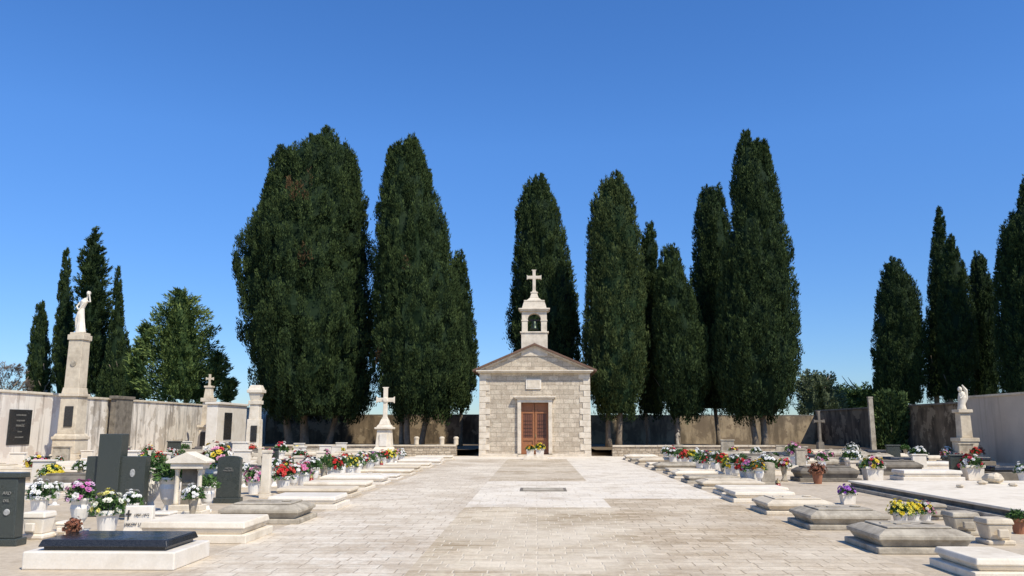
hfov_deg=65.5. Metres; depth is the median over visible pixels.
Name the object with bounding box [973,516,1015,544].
stone planter
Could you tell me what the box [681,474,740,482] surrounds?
grave
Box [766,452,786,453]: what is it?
grave
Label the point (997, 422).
cemetery wall
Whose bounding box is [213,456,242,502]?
headstone
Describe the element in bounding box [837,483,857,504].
flower pot
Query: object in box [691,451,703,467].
flower pot
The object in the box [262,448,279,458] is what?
headstone
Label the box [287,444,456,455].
stone wall
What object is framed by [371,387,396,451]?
stone cross
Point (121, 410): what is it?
stone slab
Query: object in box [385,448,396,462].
flower pot
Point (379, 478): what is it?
grave
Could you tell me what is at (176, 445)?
headstone
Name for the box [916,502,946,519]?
stone planter
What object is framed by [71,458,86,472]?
flower pot
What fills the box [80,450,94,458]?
headstone
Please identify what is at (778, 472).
grave
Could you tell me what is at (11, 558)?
gravel ground
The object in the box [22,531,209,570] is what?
grave
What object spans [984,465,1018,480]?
grave
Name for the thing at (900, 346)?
cypress tree
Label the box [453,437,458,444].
stone post
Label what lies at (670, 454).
flower pot
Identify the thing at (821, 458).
flower pot
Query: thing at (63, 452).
headstone
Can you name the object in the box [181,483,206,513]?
flower pot
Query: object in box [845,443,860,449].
flower pot
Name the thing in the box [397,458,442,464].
grave
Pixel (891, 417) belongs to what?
ivy bush
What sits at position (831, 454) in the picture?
flower pot
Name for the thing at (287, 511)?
grave
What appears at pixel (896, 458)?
grave
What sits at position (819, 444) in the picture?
headstone
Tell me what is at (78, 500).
flower pot
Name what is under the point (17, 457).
headstone
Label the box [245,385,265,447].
tall grave monument
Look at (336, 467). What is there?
flower pot
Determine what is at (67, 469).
grave
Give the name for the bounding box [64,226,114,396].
conifer tree
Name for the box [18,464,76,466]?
grave
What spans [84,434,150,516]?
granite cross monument
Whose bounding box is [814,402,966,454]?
cemetery wall
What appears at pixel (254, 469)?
grave
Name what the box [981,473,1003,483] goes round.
stone
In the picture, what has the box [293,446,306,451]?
headstone
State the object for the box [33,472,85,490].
grave
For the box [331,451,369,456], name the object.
grave
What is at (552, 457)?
pavement
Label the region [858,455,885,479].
flower pot
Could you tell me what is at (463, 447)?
planting bed
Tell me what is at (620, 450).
stone wall
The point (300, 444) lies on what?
headstone
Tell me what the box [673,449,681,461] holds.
flower pot
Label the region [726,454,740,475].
flower pot
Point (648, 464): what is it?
grave
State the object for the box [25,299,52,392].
cypress tree
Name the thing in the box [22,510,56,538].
stone planter
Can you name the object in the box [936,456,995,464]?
grave
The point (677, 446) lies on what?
statuette
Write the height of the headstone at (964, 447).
0.881 m
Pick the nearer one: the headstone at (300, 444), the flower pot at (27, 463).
the flower pot at (27, 463)
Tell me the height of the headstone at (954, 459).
0.754 m
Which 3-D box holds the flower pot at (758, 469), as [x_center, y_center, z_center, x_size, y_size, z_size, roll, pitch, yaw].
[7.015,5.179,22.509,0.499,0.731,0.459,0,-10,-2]
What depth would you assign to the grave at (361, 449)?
41.77 m
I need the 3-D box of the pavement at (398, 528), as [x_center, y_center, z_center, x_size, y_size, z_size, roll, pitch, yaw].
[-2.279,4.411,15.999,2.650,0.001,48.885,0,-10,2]
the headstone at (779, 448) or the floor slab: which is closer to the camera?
the floor slab
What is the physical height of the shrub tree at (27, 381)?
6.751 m
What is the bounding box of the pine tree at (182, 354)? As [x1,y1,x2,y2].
[122,286,240,403]
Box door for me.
[521,403,548,453]
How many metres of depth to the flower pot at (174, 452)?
33.13 m
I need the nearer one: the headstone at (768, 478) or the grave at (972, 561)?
the grave at (972, 561)
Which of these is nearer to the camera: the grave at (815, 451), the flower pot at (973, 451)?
the flower pot at (973, 451)
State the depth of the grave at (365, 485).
20.25 m
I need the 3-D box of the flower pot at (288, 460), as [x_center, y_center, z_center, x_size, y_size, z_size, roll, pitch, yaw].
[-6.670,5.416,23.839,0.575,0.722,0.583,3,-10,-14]
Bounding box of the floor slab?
[520,488,566,490]
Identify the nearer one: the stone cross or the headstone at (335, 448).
the headstone at (335, 448)
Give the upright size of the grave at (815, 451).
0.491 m
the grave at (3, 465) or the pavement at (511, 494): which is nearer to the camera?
the pavement at (511, 494)
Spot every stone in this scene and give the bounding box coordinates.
[977,480,987,484]
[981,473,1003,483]
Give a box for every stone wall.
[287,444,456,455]
[612,445,789,455]
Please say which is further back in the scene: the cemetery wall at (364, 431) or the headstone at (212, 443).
the cemetery wall at (364, 431)
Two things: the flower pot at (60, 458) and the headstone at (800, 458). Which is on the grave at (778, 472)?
the headstone at (800, 458)
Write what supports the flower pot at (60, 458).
on the gravel ground
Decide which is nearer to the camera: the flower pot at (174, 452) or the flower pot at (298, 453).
the flower pot at (298, 453)
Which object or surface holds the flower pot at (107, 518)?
on the gravel ground
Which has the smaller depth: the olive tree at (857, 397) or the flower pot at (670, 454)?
the flower pot at (670, 454)
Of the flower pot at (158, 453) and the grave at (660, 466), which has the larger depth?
the grave at (660, 466)
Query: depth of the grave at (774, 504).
14.78 m
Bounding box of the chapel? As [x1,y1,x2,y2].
[472,270,596,456]
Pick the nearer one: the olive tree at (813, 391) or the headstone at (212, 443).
the headstone at (212, 443)
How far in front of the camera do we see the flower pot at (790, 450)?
28.47 m
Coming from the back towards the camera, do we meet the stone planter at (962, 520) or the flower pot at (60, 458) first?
the flower pot at (60, 458)
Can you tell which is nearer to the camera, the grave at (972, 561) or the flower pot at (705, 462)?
the grave at (972, 561)
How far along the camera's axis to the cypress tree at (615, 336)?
51.20 m
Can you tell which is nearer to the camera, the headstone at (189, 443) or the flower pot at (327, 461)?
the flower pot at (327, 461)
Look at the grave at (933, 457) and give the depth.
34.54 m
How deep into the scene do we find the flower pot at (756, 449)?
38.49 m
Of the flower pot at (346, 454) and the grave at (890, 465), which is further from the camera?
the flower pot at (346, 454)
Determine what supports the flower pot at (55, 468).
on the gravel ground
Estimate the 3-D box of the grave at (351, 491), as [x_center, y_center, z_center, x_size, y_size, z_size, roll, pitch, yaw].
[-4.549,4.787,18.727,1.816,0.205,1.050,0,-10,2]
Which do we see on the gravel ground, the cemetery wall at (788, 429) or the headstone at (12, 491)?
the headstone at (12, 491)
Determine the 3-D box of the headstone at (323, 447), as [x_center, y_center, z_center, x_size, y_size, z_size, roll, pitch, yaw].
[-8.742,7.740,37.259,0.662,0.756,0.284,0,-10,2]
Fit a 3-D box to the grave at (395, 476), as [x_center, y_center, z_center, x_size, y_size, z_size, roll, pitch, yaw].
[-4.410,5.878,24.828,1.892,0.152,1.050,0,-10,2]
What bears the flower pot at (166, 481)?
on the gravel ground
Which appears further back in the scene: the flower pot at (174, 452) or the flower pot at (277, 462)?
the flower pot at (174, 452)
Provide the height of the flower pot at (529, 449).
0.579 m
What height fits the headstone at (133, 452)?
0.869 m
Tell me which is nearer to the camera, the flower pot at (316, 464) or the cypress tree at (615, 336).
the flower pot at (316, 464)
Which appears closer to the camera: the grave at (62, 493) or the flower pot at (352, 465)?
the grave at (62, 493)
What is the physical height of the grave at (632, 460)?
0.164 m
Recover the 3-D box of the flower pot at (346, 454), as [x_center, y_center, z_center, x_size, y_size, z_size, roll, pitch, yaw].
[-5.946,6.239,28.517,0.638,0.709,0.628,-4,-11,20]
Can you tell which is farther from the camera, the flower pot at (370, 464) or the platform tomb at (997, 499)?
the flower pot at (370, 464)
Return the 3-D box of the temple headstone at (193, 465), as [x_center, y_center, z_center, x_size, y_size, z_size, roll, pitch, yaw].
[-5.936,3.596,14.634,0.760,1.144,0.400,0,-10,2]
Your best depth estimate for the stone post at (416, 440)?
44.36 m
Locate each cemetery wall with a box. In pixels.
[0,389,60,463]
[85,397,267,455]
[266,414,479,443]
[591,415,817,443]
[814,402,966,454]
[966,392,1023,463]
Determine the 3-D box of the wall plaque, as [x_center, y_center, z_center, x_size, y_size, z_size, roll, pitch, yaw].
[-20.003,5.652,32.341,0.057,1.408,1.424,0,-10,2]
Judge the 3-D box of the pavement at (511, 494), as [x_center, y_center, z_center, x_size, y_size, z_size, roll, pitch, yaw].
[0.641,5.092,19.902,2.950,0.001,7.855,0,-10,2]
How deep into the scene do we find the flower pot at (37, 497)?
14.48 m
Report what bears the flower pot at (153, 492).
on the gravel ground
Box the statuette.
[673,430,682,449]
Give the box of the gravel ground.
[0,448,1023,575]
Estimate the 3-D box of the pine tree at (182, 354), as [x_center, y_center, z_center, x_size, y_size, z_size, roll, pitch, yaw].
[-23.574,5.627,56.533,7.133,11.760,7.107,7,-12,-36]
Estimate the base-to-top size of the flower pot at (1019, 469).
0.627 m
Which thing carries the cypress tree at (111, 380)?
on the ground
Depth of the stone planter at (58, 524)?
11.82 m
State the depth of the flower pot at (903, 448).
41.01 m
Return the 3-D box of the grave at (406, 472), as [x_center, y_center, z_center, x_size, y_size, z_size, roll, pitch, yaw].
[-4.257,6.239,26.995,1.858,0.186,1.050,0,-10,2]
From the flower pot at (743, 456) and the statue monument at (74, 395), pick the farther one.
the statue monument at (74, 395)
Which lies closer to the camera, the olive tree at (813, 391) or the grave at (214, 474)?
the grave at (214, 474)
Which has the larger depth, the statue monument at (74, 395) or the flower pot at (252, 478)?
the statue monument at (74, 395)
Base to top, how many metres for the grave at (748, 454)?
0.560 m
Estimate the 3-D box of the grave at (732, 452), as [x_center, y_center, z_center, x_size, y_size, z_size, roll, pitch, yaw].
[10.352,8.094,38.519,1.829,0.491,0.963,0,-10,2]
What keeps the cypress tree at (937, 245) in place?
on the ground
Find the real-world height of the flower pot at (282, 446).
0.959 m
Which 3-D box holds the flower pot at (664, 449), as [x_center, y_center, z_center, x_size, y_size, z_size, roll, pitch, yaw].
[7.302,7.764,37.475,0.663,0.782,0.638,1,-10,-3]
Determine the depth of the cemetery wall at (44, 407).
33.27 m
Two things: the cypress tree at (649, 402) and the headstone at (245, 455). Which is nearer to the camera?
the headstone at (245, 455)
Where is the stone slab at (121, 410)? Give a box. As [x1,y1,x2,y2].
[108,396,135,445]
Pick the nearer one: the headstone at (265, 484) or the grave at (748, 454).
the headstone at (265, 484)
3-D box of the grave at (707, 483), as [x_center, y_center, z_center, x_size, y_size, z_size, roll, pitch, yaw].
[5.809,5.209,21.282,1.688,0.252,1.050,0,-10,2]
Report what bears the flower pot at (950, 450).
on the gravel ground
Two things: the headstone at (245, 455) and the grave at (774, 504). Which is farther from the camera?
the headstone at (245, 455)
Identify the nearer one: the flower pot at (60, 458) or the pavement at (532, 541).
the pavement at (532, 541)
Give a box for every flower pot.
[23,452,48,467]
[25,478,56,510]
[34,463,64,477]
[49,481,64,505]
[55,456,64,461]
[61,517,83,533]
[64,479,99,530]
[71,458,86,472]
[87,488,126,530]
[122,489,145,511]
[137,450,172,510]
[143,444,155,451]
[151,460,182,509]
[154,451,165,463]
[167,448,178,456]
[178,449,186,453]
[181,443,190,448]
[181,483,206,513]
[201,474,220,511]
[202,441,233,472]
[217,441,230,450]
[241,462,251,487]
[243,466,260,493]
[249,443,256,448]
[271,458,284,486]
[271,462,295,487]
[273,441,288,455]
[282,457,294,468]
[287,462,303,485]
[290,448,306,458]
[298,460,314,485]
[300,455,313,463]
[308,458,323,479]
[318,455,332,476]
[325,456,343,473]
[336,455,348,472]
[338,452,352,472]
[345,455,359,472]
[354,453,366,472]
[359,453,371,468]
[366,453,378,467]
[372,451,382,465]
[379,449,389,464]
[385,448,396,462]
[393,448,400,461]
[398,448,406,459]
[525,445,534,455]
[534,442,545,455]
[660,445,670,456]
[666,445,676,461]
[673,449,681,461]
[677,449,688,461]
[686,449,696,463]
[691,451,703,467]
[698,451,711,468]
[707,452,718,469]
[714,452,728,474]
[721,455,732,474]
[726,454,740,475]
[727,446,738,450]
[734,457,751,477]
[736,453,748,458]
[741,459,756,479]
[749,447,762,453]
[751,458,767,480]
[756,452,779,468]
[776,457,792,481]
[786,441,803,463]
[807,462,827,483]
[813,451,829,464]
[827,452,834,456]
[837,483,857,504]
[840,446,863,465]
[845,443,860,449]
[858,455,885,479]
[885,498,912,520]
[900,444,909,453]
[903,499,924,520]
[907,446,928,456]
[919,499,936,520]
[939,449,949,456]
[940,446,952,454]
[956,453,986,479]
[969,446,981,455]
[1005,507,1023,533]
[1012,461,1023,480]
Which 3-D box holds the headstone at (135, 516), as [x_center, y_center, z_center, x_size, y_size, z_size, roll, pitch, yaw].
[-5.420,3.408,11.586,0.480,0.468,0.260,1,-10,-5]
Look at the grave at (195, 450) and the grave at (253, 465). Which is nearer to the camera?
the grave at (253, 465)
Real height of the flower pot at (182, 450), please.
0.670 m
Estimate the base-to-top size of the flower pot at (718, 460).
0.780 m
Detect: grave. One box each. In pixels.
[0,463,22,467]
[0,467,31,482]
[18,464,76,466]
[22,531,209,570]
[24,483,71,500]
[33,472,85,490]
[56,461,86,466]
[63,467,76,471]
[140,514,272,543]
[174,473,216,491]
[179,449,207,452]
[203,467,260,484]
[218,499,316,523]
[248,464,280,474]
[268,492,349,509]
[273,486,361,497]
[285,450,316,457]
[302,480,375,490]
[319,473,390,484]
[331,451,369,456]
[346,448,376,452]
[361,468,415,475]
[373,465,421,471]
[382,473,402,479]
[385,462,432,467]
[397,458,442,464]
[409,457,443,461]
[415,455,454,459]
[623,454,657,459]
[628,458,637,461]
[635,456,669,464]
[645,462,655,466]
[652,461,695,470]
[663,468,704,473]
[669,469,724,478]
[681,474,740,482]
[694,478,764,488]
[707,450,743,454]
[713,485,788,494]
[721,488,794,502]
[728,453,776,457]
[746,456,789,461]
[750,495,834,514]
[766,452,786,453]
[775,464,810,474]
[777,454,815,457]
[787,505,890,529]
[790,465,861,481]
[808,458,816,464]
[811,449,833,455]
[822,449,867,456]
[826,457,864,465]
[844,520,974,554]
[853,452,893,458]
[856,459,923,474]
[863,450,904,453]
[882,457,928,460]
[890,469,964,480]
[927,455,941,460]
[927,461,948,468]
[929,546,1023,575]
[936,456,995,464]
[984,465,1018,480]
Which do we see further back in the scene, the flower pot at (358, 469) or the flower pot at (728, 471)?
the flower pot at (358, 469)
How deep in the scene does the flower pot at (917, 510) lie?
12.98 m
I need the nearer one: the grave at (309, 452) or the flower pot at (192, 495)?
the flower pot at (192, 495)
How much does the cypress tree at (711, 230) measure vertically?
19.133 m
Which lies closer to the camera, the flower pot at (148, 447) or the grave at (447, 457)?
the flower pot at (148, 447)
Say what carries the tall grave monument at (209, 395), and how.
on the gravel ground
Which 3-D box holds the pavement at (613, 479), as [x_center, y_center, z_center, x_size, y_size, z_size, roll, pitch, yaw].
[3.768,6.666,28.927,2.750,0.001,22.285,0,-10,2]
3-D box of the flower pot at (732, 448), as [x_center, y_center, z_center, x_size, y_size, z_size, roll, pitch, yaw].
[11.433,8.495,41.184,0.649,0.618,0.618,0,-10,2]
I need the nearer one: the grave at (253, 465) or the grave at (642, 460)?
the grave at (253, 465)
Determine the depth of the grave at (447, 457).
38.95 m
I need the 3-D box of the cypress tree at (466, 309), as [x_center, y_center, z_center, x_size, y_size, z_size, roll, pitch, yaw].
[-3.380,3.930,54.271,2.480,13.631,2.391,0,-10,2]
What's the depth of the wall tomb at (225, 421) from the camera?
45.09 m
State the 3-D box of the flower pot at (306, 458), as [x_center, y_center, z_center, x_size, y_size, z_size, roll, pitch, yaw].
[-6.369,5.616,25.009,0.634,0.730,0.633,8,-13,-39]
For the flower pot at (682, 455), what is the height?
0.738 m
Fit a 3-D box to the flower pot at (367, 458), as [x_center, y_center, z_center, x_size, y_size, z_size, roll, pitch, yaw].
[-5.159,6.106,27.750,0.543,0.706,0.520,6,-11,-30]
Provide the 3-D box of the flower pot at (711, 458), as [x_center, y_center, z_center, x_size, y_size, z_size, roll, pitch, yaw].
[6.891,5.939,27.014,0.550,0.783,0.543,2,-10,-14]
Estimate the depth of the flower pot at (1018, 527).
12.07 m
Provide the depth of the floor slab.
20.34 m
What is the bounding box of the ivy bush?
[872,388,910,452]
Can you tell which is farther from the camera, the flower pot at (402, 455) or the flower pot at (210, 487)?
the flower pot at (402, 455)
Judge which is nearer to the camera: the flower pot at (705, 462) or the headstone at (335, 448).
the flower pot at (705, 462)
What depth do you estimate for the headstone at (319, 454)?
28.47 m
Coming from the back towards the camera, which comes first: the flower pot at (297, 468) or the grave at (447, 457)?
the grave at (447, 457)
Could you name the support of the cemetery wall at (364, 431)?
on the ground
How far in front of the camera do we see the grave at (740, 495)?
17.09 m
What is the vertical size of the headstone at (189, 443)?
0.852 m
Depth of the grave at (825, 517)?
12.62 m
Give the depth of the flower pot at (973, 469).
24.16 m
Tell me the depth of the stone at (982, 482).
19.32 m
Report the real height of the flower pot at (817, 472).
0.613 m
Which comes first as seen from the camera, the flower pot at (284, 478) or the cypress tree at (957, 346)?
the flower pot at (284, 478)
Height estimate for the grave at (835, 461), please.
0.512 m
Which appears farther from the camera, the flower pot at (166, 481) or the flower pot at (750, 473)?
the flower pot at (750, 473)
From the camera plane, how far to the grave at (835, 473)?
23.51 m
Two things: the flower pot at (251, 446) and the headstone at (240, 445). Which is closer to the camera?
the headstone at (240, 445)
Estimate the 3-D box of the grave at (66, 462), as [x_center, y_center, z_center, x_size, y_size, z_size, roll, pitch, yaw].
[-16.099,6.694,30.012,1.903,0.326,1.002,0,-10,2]
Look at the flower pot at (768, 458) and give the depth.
23.77 m
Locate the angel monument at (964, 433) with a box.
[950,385,983,456]
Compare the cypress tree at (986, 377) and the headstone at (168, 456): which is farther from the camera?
the cypress tree at (986, 377)
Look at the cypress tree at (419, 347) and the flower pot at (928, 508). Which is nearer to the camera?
the flower pot at (928, 508)
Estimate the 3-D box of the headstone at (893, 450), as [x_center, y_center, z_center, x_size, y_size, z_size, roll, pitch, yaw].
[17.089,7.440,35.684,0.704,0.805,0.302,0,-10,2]
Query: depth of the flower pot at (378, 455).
31.06 m
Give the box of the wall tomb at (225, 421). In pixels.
[205,402,248,448]
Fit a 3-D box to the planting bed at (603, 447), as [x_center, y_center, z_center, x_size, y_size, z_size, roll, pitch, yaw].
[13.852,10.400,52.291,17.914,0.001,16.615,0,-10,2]
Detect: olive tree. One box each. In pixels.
[793,368,848,414]
[834,376,875,407]
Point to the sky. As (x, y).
(156, 125)
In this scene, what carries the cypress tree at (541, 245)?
on the planting bed
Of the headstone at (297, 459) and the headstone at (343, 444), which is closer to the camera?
the headstone at (297, 459)
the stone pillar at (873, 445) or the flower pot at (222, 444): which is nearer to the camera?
the flower pot at (222, 444)
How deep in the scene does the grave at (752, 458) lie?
29.67 m
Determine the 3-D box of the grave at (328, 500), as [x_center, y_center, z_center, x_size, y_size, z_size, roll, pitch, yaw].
[-4.125,4.314,16.148,1.435,0.250,1.150,0,-10,2]
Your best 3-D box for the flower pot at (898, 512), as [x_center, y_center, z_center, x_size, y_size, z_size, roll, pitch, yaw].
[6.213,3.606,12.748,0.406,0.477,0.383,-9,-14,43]
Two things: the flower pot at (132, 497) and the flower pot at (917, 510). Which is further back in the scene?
the flower pot at (132, 497)
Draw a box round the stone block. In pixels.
[523,456,548,459]
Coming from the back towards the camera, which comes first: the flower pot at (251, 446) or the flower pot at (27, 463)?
the flower pot at (251, 446)
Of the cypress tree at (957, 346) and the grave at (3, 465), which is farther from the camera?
the cypress tree at (957, 346)
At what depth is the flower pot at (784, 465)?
23.74 m
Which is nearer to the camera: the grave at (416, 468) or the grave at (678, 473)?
the grave at (678, 473)
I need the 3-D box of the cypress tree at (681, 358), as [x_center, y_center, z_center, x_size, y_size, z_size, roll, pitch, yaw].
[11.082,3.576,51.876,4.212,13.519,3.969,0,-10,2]
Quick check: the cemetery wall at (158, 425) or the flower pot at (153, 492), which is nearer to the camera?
the flower pot at (153, 492)
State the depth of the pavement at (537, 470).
28.91 m
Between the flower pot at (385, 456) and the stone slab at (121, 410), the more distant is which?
the stone slab at (121, 410)
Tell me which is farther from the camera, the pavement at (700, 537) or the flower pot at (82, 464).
the flower pot at (82, 464)
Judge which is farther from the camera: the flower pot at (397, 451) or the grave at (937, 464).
the flower pot at (397, 451)
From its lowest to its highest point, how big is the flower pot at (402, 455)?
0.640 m
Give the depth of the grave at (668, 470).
27.61 m
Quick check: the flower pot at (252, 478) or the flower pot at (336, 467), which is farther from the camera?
the flower pot at (336, 467)
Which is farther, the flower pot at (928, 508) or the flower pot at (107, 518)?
the flower pot at (928, 508)
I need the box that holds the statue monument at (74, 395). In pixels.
[49,291,91,460]
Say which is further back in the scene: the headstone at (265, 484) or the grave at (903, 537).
the headstone at (265, 484)
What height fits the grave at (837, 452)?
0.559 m
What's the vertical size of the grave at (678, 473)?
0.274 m
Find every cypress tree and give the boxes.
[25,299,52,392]
[50,247,74,393]
[94,265,145,399]
[231,123,379,444]
[369,132,471,444]
[450,248,479,445]
[502,172,581,362]
[580,169,651,446]
[637,220,664,444]
[650,242,713,444]
[689,182,731,444]
[709,128,804,444]
[870,255,929,404]
[925,205,955,402]
[935,233,980,402]
[969,250,1000,395]
[990,174,1023,393]
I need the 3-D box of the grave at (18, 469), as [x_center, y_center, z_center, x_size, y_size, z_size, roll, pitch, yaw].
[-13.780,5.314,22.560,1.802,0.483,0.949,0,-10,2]
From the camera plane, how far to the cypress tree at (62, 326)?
65.07 m
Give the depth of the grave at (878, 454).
34.88 m
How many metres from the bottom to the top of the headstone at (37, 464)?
0.769 m
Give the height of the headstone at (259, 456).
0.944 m
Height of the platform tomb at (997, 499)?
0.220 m
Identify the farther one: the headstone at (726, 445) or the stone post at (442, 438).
the stone post at (442, 438)
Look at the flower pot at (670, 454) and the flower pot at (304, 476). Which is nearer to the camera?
the flower pot at (304, 476)
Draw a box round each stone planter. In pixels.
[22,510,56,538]
[55,520,82,535]
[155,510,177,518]
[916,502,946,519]
[940,510,979,535]
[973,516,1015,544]
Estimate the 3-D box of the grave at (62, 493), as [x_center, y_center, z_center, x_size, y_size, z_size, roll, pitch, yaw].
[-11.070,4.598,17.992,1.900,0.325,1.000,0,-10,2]
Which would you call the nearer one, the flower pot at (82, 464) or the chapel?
the flower pot at (82, 464)
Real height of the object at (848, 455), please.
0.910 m
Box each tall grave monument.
[195,374,216,448]
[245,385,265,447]
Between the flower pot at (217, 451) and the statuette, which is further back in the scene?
the statuette
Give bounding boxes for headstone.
[0,472,29,546]
[9,452,27,463]
[30,459,57,482]
[51,446,71,460]
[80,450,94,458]
[123,505,154,530]
[128,450,140,455]
[155,452,171,459]
[165,452,214,513]
[167,441,181,449]
[181,441,192,448]
[202,440,218,454]
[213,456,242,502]
[231,442,249,453]
[232,450,251,463]
[252,448,262,464]
[259,450,272,497]
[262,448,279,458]
[293,443,304,445]
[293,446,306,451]
[293,456,304,464]
[316,451,325,471]
[319,445,331,454]
[331,446,341,453]
[336,442,347,449]
[719,440,734,450]
[759,462,775,484]
[775,445,785,451]
[794,448,805,464]
[813,411,824,448]
[846,461,859,469]
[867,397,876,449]
[884,445,900,456]
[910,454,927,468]
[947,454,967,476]
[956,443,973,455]
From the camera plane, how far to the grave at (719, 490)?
19.09 m
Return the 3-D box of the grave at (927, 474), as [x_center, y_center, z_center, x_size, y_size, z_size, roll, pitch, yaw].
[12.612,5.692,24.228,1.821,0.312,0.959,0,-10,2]
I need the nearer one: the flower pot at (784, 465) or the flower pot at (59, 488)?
the flower pot at (59, 488)
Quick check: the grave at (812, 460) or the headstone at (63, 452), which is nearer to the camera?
the headstone at (63, 452)
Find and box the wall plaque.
[6,409,32,444]
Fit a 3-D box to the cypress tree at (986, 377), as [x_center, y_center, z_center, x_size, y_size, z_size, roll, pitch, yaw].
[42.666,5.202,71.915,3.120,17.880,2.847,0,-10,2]
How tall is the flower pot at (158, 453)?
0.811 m
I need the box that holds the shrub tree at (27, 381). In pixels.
[0,361,33,390]
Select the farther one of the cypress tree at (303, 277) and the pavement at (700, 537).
the cypress tree at (303, 277)
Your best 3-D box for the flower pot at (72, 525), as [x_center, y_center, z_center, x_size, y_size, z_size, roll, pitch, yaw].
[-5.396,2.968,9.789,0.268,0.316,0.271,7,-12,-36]
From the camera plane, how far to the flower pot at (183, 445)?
42.06 m
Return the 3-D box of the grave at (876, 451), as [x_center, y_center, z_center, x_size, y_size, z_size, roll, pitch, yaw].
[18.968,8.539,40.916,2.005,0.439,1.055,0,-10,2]
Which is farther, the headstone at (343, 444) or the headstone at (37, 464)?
the headstone at (343, 444)
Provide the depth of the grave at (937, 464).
29.37 m
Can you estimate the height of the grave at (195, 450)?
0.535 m
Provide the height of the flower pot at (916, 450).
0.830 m
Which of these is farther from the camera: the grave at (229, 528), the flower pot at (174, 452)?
the flower pot at (174, 452)
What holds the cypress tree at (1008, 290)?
on the ground
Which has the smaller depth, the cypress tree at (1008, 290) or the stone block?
the stone block
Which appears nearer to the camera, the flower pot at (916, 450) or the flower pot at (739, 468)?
the flower pot at (739, 468)
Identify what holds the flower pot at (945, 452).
on the grave at (986, 461)
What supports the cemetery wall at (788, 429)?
on the ground
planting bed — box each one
[192,443,478,449]
[591,444,900,449]
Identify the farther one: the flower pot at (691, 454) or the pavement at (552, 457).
the pavement at (552, 457)
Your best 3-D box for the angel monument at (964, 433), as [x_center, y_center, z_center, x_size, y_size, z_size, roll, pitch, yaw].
[20.725,6.210,36.557,1.000,3.529,1.000,0,-10,2]
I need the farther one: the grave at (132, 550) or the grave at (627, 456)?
the grave at (627, 456)
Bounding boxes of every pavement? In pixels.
[161,459,506,575]
[404,456,624,458]
[404,507,674,575]
[465,481,610,507]
[489,459,585,480]
[567,459,722,498]
[604,499,926,575]
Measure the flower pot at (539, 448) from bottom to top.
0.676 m
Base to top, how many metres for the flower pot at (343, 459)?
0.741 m
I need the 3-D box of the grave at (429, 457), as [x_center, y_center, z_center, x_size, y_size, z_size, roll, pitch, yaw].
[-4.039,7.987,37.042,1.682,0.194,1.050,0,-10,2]
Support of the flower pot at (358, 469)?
on the gravel ground
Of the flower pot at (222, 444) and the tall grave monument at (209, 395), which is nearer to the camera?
the flower pot at (222, 444)
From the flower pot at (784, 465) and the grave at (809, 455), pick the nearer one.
the flower pot at (784, 465)
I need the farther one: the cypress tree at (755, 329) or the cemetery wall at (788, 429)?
the cemetery wall at (788, 429)
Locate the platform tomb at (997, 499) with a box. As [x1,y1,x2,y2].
[843,480,1023,517]
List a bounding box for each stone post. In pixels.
[414,436,418,444]
[439,436,444,444]
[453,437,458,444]
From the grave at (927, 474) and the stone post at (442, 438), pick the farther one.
the stone post at (442, 438)
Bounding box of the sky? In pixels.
[0,0,1023,414]
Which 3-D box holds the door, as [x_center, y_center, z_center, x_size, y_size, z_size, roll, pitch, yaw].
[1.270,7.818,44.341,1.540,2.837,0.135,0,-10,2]
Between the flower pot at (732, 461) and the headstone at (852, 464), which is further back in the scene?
the headstone at (852, 464)
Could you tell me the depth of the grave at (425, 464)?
31.47 m

